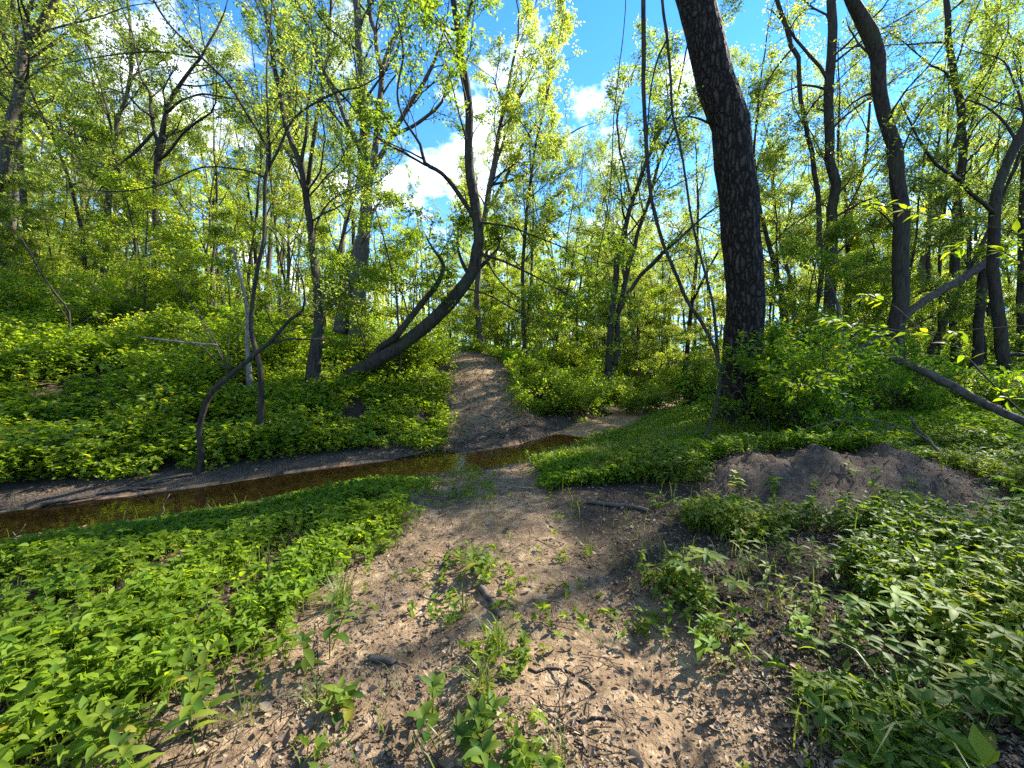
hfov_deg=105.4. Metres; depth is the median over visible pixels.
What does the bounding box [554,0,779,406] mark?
clump tree
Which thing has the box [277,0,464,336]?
twin maple
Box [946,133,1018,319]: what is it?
slim bare tree
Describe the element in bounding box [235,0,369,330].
forest tree
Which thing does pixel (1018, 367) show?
shrub
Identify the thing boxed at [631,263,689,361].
young sapling
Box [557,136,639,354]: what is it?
slim bare tree
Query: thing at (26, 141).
forest tree
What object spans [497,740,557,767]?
leafy plant
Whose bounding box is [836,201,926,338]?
leafy tree
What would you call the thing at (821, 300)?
young sapling
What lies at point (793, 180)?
forest tree
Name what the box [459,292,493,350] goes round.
young sapling
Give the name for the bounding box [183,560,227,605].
leafy plant
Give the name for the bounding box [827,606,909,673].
leafy plant
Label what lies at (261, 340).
shrub
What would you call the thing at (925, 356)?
young sapling
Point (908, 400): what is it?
shrub
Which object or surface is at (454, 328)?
young sapling
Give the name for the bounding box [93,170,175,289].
leafy tree
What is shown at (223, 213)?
young sapling
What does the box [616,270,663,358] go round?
young sapling
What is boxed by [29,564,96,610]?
leafy plant
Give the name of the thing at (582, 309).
leafy tree
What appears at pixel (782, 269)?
forest tree
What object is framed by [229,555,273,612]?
leafy plant
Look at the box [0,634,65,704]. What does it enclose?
leafy plant
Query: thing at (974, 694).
palmate plant
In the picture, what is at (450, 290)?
young sapling
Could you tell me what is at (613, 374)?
shrub
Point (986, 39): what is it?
slim bare tree
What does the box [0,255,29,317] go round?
shrub
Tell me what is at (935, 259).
leafy tree
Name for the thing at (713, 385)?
shrub
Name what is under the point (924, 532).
leafy plant
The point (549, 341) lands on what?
young sapling
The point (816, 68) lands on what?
forest tree
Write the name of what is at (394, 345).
leaning tree
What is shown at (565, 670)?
twig
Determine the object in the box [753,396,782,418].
shrub
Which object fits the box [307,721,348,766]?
grass tuft
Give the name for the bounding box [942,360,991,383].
shrub
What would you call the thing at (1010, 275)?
young sapling
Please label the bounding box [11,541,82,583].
leafy plant
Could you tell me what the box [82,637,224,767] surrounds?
leafy plant
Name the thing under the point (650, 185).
hanging vine
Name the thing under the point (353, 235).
forest tree
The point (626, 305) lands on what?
leafy tree
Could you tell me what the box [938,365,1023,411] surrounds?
shrub
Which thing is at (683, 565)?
palmate plant
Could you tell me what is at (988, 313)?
slim bare tree
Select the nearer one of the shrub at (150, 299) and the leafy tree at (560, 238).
the shrub at (150, 299)
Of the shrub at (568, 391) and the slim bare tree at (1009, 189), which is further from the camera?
the slim bare tree at (1009, 189)
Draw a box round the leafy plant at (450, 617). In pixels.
[408,586,461,626]
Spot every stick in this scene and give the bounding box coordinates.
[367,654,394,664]
[477,584,501,618]
[587,498,648,511]
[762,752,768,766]
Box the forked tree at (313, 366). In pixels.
[233,0,407,408]
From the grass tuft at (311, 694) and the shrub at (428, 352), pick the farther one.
the shrub at (428, 352)
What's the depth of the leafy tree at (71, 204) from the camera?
32.78 m
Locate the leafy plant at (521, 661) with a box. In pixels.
[487,630,532,678]
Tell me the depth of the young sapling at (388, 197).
10.81 m
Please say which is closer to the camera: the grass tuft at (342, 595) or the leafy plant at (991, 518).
the grass tuft at (342, 595)
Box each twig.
[528,666,597,692]
[557,716,616,730]
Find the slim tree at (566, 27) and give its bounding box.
[482,0,584,354]
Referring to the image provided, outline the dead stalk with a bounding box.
[261,546,269,579]
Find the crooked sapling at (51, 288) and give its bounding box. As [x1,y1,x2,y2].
[0,210,108,336]
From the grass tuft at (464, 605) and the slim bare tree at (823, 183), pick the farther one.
the slim bare tree at (823, 183)
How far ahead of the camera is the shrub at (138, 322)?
10.34 m
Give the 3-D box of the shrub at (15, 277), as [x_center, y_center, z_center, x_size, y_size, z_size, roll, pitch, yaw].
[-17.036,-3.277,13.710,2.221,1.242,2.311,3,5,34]
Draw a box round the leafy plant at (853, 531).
[834,528,896,574]
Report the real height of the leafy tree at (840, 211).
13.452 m
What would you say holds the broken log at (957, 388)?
on the ground cover at (943, 416)
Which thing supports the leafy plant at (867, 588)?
on the ground at (220, 474)
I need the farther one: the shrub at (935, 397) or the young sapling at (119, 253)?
the young sapling at (119, 253)
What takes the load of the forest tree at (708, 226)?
on the ground at (220, 474)
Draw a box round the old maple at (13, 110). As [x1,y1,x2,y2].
[0,0,183,199]
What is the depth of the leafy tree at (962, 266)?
27.89 m
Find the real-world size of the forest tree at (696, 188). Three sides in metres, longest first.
15.896 x 7.550 x 4.796 m
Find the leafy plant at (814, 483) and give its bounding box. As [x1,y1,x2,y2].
[809,477,822,491]
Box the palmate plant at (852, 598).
[832,585,925,641]
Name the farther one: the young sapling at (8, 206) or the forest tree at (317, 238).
the forest tree at (317, 238)
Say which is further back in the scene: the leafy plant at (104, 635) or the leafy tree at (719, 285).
the leafy tree at (719, 285)
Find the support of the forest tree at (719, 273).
on the ground at (220, 474)
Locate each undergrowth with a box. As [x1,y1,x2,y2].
[0,266,461,482]
[469,338,663,414]
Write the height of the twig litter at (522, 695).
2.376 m
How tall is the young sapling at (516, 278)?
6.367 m
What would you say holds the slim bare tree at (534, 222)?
on the ground at (220, 474)
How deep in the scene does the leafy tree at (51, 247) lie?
25.55 m
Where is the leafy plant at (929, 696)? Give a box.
[870,666,1014,766]
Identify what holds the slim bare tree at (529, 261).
on the ground at (220, 474)
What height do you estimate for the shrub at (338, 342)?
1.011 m
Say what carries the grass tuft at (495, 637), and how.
on the path
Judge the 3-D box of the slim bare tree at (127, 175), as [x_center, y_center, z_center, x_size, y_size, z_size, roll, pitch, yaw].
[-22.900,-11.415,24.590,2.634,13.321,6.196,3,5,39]
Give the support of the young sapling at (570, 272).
on the ground at (220, 474)
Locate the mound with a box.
[714,442,1011,520]
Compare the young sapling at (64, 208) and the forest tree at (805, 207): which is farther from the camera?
the forest tree at (805, 207)
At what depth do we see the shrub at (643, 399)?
12.22 m
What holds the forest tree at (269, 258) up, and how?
on the ground at (220, 474)
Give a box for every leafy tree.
[0,174,71,255]
[3,165,58,249]
[20,113,145,276]
[27,154,94,254]
[44,150,95,257]
[74,137,170,273]
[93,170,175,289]
[133,104,267,307]
[279,180,373,321]
[369,210,425,332]
[395,213,463,340]
[410,249,471,341]
[444,241,489,337]
[451,282,476,347]
[472,259,520,340]
[480,205,536,346]
[488,238,537,339]
[535,240,583,349]
[542,225,586,336]
[549,235,595,340]
[564,275,603,341]
[572,234,636,345]
[573,241,604,346]
[606,217,659,337]
[610,266,654,334]
[613,229,683,363]
[630,258,677,334]
[649,225,704,340]
[660,259,713,364]
[678,235,725,344]
[708,305,768,364]
[761,217,825,342]
[762,232,823,320]
[774,188,862,333]
[815,223,885,338]
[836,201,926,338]
[838,178,947,343]
[869,200,968,348]
[869,204,967,325]
[919,245,1016,348]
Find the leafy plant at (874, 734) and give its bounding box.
[847,721,916,764]
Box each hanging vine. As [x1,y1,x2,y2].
[591,0,625,304]
[641,0,734,440]
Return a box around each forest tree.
[0,0,46,144]
[2,89,39,244]
[4,50,64,195]
[23,125,65,202]
[37,37,104,246]
[56,49,113,263]
[131,128,202,234]
[170,80,274,306]
[204,39,310,308]
[214,193,269,306]
[222,26,328,311]
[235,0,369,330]
[242,163,278,304]
[262,80,322,313]
[263,162,291,297]
[283,138,336,323]
[290,152,333,323]
[296,175,339,273]
[302,2,374,248]
[306,17,386,334]
[332,224,357,284]
[369,163,427,337]
[424,259,465,337]
[430,198,467,344]
[445,175,513,297]
[455,229,483,337]
[458,131,522,345]
[461,241,506,338]
[483,66,564,343]
[503,251,549,344]
[504,197,560,344]
[521,163,573,299]
[529,245,555,344]
[567,204,604,289]
[575,131,660,377]
[578,227,609,344]
[596,163,646,254]
[614,188,679,331]
[620,240,667,359]
[654,191,710,345]
[666,67,804,372]
[702,271,724,332]
[703,213,725,318]
[704,215,725,298]
[729,42,828,336]
[761,184,815,316]
[770,124,824,292]
[783,171,841,333]
[785,17,885,337]
[791,167,862,306]
[865,0,1023,356]
[874,0,1016,354]
[877,142,1016,359]
[913,51,1014,354]
[916,202,951,272]
[935,69,1021,346]
[965,177,1016,305]
[971,66,1019,248]
[1001,237,1016,328]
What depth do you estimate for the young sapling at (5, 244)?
15.09 m
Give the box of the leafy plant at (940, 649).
[881,621,967,683]
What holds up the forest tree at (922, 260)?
on the ground at (220, 474)
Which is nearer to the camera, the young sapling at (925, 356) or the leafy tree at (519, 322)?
the young sapling at (925, 356)
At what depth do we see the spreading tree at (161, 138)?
13.12 m
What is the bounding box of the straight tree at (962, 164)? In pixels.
[851,0,1023,363]
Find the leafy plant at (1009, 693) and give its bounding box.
[944,657,1023,729]
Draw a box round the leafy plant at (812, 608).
[754,560,830,618]
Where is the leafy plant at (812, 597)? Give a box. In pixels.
[795,576,877,640]
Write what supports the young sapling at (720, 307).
on the ground at (220, 474)
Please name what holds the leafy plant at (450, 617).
on the path
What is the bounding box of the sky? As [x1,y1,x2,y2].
[2,0,1023,350]
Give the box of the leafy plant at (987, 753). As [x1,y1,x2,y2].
[937,722,1000,767]
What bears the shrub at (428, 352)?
on the ground at (220, 474)
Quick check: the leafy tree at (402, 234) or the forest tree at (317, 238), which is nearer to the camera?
the leafy tree at (402, 234)
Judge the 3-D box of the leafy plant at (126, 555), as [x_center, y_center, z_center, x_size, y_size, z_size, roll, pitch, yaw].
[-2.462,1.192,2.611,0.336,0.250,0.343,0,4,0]
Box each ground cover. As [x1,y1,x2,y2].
[0,474,444,767]
[524,378,1023,490]
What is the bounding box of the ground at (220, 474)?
[0,252,1023,767]
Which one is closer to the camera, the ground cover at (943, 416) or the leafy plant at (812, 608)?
the leafy plant at (812, 608)
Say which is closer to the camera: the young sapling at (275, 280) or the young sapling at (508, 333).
the young sapling at (275, 280)
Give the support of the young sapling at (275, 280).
on the ground at (220, 474)
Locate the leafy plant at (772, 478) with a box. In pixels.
[763,475,782,493]
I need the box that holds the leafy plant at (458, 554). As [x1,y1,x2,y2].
[439,539,475,577]
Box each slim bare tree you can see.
[0,0,66,195]
[0,0,83,269]
[0,1,115,277]
[4,62,37,256]
[9,0,218,287]
[30,39,208,287]
[48,69,148,280]
[60,0,166,290]
[87,90,190,289]
[91,35,181,273]
[99,73,262,306]
[168,10,252,306]
[184,8,293,304]
[210,32,329,319]
[215,84,346,316]
[309,56,396,299]
[496,94,621,358]
[508,224,547,311]
[552,130,610,350]
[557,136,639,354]
[584,182,642,300]
[590,131,659,363]
[602,165,660,362]
[626,174,718,390]
[634,189,703,387]
[636,222,706,335]
[761,114,851,345]
[767,133,877,298]
[771,0,936,338]
[777,172,917,289]
[870,0,1023,367]
[902,107,1019,357]
[919,46,1023,244]
[922,0,1023,377]
[941,30,1023,360]
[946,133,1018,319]
[952,81,1023,231]
[967,68,1023,212]
[985,119,1021,241]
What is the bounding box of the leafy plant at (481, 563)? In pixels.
[465,543,498,581]
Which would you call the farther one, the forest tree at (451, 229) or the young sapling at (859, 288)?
the forest tree at (451, 229)
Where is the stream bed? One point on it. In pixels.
(38, 518)
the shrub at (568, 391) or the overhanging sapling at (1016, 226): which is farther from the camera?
the shrub at (568, 391)
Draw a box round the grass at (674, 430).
[0,372,1020,767]
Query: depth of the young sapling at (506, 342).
21.25 m
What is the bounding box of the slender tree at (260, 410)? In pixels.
[0,0,415,453]
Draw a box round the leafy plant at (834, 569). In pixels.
[802,534,854,588]
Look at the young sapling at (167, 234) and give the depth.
10.83 m
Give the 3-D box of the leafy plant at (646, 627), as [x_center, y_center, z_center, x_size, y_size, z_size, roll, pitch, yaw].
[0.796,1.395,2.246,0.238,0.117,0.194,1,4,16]
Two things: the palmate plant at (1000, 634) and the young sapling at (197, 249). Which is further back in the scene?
the young sapling at (197, 249)
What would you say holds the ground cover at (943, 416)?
on the ground at (220, 474)
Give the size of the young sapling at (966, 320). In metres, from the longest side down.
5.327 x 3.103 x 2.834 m
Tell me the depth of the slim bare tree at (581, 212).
19.80 m
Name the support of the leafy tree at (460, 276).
on the ground at (220, 474)
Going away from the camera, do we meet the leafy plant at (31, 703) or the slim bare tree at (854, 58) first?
the leafy plant at (31, 703)
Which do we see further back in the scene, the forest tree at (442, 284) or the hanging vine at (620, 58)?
the forest tree at (442, 284)
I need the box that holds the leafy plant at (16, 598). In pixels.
[0,553,68,620]
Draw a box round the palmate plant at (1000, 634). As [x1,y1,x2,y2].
[924,597,1023,667]
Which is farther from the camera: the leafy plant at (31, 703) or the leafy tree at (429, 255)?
the leafy tree at (429, 255)
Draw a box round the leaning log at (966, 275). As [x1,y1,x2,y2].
[824,258,985,370]
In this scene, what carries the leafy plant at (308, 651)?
on the path
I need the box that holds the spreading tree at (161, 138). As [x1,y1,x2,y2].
[50,0,304,302]
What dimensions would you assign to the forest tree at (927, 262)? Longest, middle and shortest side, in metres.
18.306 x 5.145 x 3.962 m
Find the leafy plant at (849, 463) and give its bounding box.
[844,462,861,479]
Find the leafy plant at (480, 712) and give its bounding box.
[404,670,510,767]
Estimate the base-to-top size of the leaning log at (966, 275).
3.702 m
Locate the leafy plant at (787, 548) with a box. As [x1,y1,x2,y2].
[773,524,807,571]
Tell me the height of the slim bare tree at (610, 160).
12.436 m
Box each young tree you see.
[700,0,829,352]
[803,0,957,355]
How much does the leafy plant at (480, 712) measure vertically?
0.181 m
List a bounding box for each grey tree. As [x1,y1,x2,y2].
[0,0,91,276]
[0,0,92,243]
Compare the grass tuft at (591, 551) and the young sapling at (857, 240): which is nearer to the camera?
the grass tuft at (591, 551)
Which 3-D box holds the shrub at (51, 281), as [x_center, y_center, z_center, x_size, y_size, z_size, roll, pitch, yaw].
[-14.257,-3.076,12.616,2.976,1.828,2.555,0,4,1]
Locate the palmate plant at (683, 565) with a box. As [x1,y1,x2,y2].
[666,545,752,594]
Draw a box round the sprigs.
[202,463,812,767]
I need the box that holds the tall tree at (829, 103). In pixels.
[739,0,945,349]
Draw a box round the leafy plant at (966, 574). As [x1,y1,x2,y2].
[956,569,1017,627]
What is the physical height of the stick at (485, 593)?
0.067 m
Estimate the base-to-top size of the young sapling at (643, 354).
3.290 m
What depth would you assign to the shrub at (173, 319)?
9.81 m
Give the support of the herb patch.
on the ground at (220, 474)
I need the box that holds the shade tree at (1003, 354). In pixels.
[889,0,1023,374]
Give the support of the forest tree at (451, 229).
on the ground at (220, 474)
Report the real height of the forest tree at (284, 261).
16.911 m
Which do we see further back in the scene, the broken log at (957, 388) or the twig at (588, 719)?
the broken log at (957, 388)
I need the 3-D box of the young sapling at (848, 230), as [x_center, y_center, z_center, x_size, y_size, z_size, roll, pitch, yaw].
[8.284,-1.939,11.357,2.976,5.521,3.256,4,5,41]
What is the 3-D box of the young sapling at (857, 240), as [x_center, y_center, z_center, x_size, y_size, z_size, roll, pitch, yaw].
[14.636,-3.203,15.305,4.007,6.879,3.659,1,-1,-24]
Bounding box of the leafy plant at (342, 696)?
[317,675,365,731]
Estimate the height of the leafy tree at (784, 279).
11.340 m
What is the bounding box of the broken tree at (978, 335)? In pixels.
[967,258,987,386]
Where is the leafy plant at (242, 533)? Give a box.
[211,516,250,562]
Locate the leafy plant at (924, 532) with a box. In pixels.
[918,529,971,555]
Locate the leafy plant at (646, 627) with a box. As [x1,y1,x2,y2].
[630,609,673,641]
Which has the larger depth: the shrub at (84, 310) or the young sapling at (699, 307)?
the young sapling at (699, 307)
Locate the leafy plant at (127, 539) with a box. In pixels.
[63,527,144,585]
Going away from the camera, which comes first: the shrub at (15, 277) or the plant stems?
the plant stems
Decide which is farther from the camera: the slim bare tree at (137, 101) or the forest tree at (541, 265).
the forest tree at (541, 265)
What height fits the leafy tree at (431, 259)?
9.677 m
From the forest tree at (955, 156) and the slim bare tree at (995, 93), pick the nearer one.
the slim bare tree at (995, 93)
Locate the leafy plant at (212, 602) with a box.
[183,584,226,626]
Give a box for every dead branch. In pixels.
[41,479,154,506]
[143,473,191,485]
[805,416,970,471]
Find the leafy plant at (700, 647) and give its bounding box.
[659,597,758,666]
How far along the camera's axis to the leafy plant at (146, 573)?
2.30 m
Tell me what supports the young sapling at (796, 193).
on the ground at (220, 474)
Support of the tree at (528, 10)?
on the ground at (220, 474)
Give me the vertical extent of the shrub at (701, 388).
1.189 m
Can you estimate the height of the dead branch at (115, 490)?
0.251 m
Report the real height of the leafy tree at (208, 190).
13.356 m
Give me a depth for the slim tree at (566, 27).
17.07 m
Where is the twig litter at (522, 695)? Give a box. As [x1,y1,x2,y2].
[0,367,1023,767]
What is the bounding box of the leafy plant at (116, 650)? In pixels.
[35,628,135,690]
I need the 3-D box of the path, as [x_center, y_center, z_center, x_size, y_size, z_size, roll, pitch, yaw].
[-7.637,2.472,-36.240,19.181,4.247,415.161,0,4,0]
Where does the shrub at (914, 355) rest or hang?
on the ground at (220, 474)
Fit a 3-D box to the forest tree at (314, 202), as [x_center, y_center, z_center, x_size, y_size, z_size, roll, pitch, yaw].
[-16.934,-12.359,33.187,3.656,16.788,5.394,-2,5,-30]
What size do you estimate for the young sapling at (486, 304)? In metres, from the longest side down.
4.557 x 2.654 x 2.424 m
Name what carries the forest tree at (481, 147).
on the ground at (220, 474)
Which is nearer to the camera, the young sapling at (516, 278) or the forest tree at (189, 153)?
the young sapling at (516, 278)
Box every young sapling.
[0,109,53,258]
[0,116,39,264]
[0,176,30,269]
[0,184,21,250]
[0,204,71,276]
[3,151,97,284]
[8,136,114,274]
[44,214,129,287]
[46,116,213,297]
[53,168,204,336]
[60,154,178,287]
[96,244,125,287]
[138,234,224,317]
[162,245,213,304]
[193,203,269,312]
[196,252,230,306]
[200,220,288,330]
[249,205,336,320]
[249,264,282,315]
[282,288,310,314]
[298,278,333,328]
[300,243,352,336]
[307,251,388,362]
[314,149,469,378]
[366,246,417,334]
[366,283,377,339]
[420,270,466,341]
[434,321,454,344]
[438,293,465,346]
[457,265,520,351]
[458,291,492,344]
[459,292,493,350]
[461,287,495,342]
[465,263,504,341]
[473,276,514,341]
[482,303,517,351]
[492,281,521,350]
[498,255,545,336]
[511,293,552,354]
[520,312,548,350]
[527,255,590,365]
[535,285,573,351]
[539,327,571,361]
[561,297,600,342]
[570,309,597,345]
[571,298,605,355]
[574,280,631,358]
[582,229,661,376]
[583,254,638,340]
[599,317,628,357]
[613,283,683,385]
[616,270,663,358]
[623,287,656,339]
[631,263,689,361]
[634,266,698,379]
[640,327,659,371]
[641,284,676,364]
[646,338,681,379]
[672,300,712,370]
[681,230,768,357]
[689,308,724,371]
[710,337,722,361]
[721,144,848,344]
[760,213,870,377]
[783,312,830,357]
[788,262,842,345]
[800,293,823,346]
[803,242,930,349]
[829,85,992,358]
[835,208,964,350]
[835,291,855,314]
[841,250,891,351]
[853,288,928,360]
[860,227,938,342]
[905,307,936,358]
[913,266,948,343]
[927,236,1023,377]
[935,277,1009,346]
[962,280,1016,358]
[987,265,1023,358]
[1000,268,1015,352]
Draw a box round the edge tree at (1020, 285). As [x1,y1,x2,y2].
[978,7,1023,363]
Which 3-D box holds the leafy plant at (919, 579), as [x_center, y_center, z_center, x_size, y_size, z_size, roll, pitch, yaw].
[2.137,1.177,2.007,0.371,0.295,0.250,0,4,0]
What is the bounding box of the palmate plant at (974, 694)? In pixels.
[894,662,1010,721]
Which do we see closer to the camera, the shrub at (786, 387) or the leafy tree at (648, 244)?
the shrub at (786, 387)
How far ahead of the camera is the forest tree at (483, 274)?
32.86 m
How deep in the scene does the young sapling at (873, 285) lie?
15.27 m
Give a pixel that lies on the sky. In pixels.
(601, 33)
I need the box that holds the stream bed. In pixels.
[0,397,684,540]
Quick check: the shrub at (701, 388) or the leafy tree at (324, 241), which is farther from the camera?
the leafy tree at (324, 241)
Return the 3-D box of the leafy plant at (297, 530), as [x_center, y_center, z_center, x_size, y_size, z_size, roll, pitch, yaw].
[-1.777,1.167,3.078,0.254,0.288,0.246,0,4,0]
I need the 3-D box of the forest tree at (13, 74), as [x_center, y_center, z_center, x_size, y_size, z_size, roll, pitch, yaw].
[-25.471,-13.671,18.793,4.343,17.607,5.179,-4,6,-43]
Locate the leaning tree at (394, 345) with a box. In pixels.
[329,0,643,380]
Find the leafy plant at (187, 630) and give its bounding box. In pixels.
[109,599,194,702]
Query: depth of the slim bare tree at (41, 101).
15.00 m
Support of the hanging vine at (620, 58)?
hanging from the leaning tree at (394, 345)
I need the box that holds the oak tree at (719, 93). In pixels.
[648,0,765,422]
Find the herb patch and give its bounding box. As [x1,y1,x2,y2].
[585,423,1023,767]
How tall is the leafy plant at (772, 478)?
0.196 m
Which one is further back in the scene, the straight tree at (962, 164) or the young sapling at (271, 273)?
the young sapling at (271, 273)
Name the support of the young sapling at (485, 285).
on the ground at (220, 474)
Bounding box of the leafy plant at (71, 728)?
[57,703,129,767]
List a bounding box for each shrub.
[0,253,137,296]
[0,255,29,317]
[0,270,58,284]
[0,285,68,322]
[7,268,92,298]
[11,275,164,331]
[39,283,114,321]
[87,285,192,316]
[99,278,176,301]
[124,312,164,345]
[133,301,219,350]
[176,313,290,377]
[191,302,264,331]
[237,321,304,358]
[254,315,309,329]
[325,334,366,347]
[328,331,374,357]
[367,322,442,367]
[418,340,434,363]
[516,355,546,377]
[522,358,594,406]
[527,356,611,422]
[529,357,584,383]
[532,365,616,412]
[534,365,559,371]
[535,339,604,376]
[536,382,560,402]
[567,356,629,381]
[570,361,631,385]
[583,372,624,409]
[606,380,675,414]
[617,374,652,393]
[646,356,722,407]
[660,349,717,402]
[668,323,896,435]
[676,377,716,402]
[705,310,1023,436]
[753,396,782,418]
[828,341,982,413]
[856,343,939,389]
[889,378,945,409]
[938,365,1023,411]
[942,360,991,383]
[983,346,1023,368]
[994,361,1023,381]
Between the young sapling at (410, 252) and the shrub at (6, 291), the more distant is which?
the young sapling at (410, 252)
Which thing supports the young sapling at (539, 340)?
on the ground at (220, 474)
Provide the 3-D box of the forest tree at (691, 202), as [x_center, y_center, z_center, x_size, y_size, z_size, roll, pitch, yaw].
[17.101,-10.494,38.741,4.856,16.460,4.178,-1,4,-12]
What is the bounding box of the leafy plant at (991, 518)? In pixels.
[965,475,1023,532]
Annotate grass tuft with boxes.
[220,683,268,730]
[293,664,326,716]
[305,566,385,613]
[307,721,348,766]
[441,647,517,700]
[450,585,476,619]
[473,610,522,655]
[530,715,579,767]
[581,538,594,555]
[826,634,985,767]
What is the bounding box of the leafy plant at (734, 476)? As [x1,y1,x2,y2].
[726,469,746,491]
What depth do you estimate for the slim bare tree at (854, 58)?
13.00 m
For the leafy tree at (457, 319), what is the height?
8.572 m
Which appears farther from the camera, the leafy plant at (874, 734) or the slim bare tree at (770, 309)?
the slim bare tree at (770, 309)
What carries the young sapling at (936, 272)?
on the ground at (220, 474)
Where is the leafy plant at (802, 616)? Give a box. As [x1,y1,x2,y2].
[782,608,869,666]
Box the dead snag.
[223,246,252,396]
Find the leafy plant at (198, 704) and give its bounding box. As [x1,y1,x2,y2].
[167,646,238,736]
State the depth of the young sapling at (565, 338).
22.52 m
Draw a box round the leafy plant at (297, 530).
[264,510,303,546]
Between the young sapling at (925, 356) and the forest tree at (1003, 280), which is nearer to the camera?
the young sapling at (925, 356)
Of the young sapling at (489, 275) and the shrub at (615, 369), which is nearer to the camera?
the shrub at (615, 369)
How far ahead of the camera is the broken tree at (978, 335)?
11.35 m
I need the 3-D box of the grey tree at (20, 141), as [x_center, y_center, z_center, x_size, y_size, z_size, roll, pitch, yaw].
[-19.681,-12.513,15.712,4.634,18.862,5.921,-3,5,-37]
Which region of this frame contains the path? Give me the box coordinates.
[48,351,810,767]
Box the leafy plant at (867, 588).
[854,563,924,630]
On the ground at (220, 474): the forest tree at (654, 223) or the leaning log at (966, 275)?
the forest tree at (654, 223)
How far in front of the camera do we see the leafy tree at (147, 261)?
26.31 m
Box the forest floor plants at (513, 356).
[0,235,1012,403]
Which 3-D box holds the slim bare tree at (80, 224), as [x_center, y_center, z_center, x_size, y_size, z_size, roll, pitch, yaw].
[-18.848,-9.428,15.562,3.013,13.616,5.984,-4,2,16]
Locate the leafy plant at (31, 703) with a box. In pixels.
[9,667,107,756]
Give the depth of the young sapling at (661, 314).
26.44 m
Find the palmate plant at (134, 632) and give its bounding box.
[121,617,183,636]
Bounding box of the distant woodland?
[0,51,1018,362]
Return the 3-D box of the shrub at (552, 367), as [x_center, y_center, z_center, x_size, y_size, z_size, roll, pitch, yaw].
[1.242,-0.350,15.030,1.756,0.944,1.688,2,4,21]
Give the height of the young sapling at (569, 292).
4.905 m
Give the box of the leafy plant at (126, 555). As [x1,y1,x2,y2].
[115,540,182,578]
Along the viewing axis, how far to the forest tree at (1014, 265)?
45.09 m
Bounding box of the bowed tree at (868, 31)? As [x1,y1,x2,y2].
[760,0,973,386]
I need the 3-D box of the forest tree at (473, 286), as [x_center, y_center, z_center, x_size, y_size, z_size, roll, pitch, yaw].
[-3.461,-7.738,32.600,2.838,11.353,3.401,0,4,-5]
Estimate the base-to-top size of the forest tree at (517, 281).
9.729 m
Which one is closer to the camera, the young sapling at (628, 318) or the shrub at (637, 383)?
the shrub at (637, 383)
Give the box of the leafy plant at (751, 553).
[728,528,767,573]
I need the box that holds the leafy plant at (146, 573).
[131,561,160,604]
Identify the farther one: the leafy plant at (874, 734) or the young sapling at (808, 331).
the young sapling at (808, 331)
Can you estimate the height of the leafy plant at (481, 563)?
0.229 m
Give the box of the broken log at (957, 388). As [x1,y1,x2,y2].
[888,357,1023,426]
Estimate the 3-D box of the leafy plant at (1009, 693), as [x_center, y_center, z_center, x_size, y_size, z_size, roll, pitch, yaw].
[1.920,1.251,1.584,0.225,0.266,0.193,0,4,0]
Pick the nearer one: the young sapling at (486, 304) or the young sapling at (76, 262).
the young sapling at (76, 262)
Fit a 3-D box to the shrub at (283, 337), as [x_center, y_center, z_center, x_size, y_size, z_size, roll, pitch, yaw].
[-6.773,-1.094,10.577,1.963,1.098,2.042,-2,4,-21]
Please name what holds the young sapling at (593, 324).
on the ground at (220, 474)
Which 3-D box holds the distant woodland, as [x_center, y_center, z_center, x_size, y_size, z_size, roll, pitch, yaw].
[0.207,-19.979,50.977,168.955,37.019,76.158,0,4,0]
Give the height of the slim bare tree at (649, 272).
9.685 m
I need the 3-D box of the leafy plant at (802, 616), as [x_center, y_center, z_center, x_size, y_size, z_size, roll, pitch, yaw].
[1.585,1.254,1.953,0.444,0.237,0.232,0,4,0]
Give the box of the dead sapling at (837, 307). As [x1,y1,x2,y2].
[822,275,852,408]
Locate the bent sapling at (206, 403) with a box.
[46,193,331,472]
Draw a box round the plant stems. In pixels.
[0,426,1023,767]
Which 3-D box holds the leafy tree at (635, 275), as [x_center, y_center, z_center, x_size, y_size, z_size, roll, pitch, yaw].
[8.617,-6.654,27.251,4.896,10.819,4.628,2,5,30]
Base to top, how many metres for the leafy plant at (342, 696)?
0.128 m
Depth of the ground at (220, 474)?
3.32 m
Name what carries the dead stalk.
on the ground at (220, 474)
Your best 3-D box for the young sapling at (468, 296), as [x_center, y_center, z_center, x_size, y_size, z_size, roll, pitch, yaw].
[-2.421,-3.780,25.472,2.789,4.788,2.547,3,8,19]
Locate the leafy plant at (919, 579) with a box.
[899,575,973,633]
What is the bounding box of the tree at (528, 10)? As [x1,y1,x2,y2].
[452,0,598,352]
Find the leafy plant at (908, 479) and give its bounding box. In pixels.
[904,477,924,487]
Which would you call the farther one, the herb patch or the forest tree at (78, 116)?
the forest tree at (78, 116)
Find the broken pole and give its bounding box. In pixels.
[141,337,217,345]
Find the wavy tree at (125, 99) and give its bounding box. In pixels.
[6,0,194,283]
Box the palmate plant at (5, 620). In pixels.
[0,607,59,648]
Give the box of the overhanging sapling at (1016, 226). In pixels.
[813,200,1023,413]
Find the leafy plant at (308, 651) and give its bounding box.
[289,591,359,673]
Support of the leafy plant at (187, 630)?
on the ground at (220, 474)
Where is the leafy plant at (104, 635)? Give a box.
[0,628,118,745]
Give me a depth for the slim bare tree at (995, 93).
13.22 m
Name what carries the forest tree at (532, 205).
on the ground at (220, 474)
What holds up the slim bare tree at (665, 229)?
on the ground at (220, 474)

